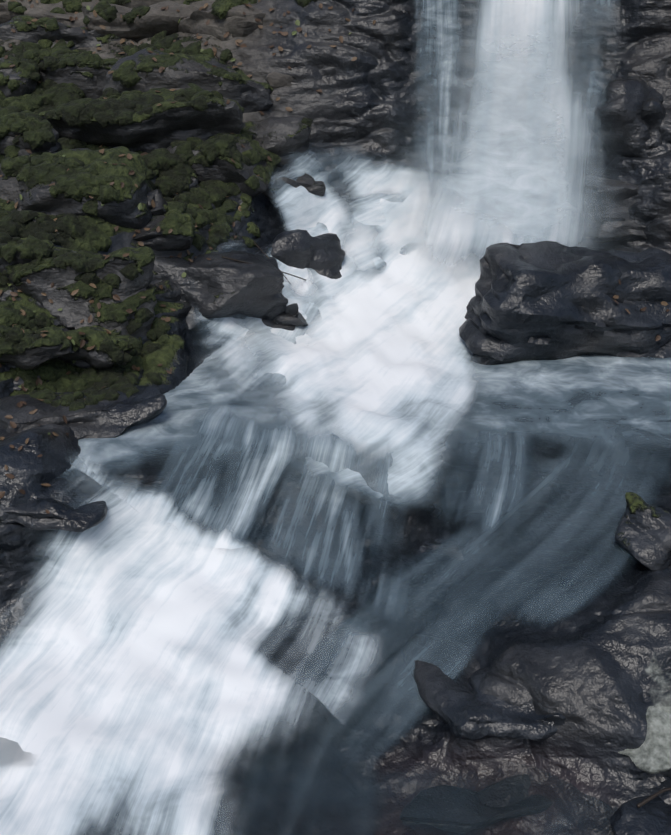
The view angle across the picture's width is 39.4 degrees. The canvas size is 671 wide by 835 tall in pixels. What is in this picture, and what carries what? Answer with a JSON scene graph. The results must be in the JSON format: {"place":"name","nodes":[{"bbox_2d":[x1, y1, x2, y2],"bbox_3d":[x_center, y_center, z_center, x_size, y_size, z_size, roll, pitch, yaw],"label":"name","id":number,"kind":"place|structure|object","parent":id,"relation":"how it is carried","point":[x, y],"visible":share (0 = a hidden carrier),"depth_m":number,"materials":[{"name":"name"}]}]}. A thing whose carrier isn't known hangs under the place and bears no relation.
{"place":"outdoors","nodes":[
{"label":"outdoors","id":0,"kind":"place"},
{"bbox_2d":[0,0,670,834],"bbox_3d":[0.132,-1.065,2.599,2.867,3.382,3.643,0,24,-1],"label":"stream water","id":1,"kind":"structure","parent":0,"point":[146,688],"depth_m":2.53,"materials":[{"name":"white liquid"}]},
{"bbox_2d":[0,0,670,834],"bbox_3d":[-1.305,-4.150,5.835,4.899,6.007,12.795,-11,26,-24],"label":"terrain","id":2,"kind":"structure","parent":0,"point":[596,668],"depth_m":2.38,"materials":[{"name":"grey stone"}]},
{"bbox_2d":[0,0,317,410],"bbox_3d":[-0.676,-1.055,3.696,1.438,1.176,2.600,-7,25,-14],"label":"moss cushions","id":3,"kind":"object","parent":2,"relation":"on","point":[77,180],"visible":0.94,"depth_m":3.40,"materials":[{"name":"green plant"}]},
{"bbox_2d":[0,0,670,834],"bbox_3d":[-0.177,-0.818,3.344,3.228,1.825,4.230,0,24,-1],"label":"rocks","id":4,"kind":"object","parent":2,"relation":"on","point":[544,300],"visible":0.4,"depth_m":3.19,"materials":[{"name":"grey stone"}]},
{"bbox_2d":[0,0,669,513],"bbox_3d":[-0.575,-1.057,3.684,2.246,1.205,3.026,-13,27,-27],"label":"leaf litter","id":5,"kind":"object","parent":4,"relation":"on","point":[116,296],"visible":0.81,"depth_m":3.22,"materials":[{"name":"green plant"}]},
{"bbox_2d":[221,242,670,807],"bbox_3d":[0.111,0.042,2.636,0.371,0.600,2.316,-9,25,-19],"label":"twigs","id":6,"kind":"object","parent":4,"relation":"on","point":[649,798],"visible":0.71,"depth_m":1.82,"materials":[{"name":"grey"}]}
]}

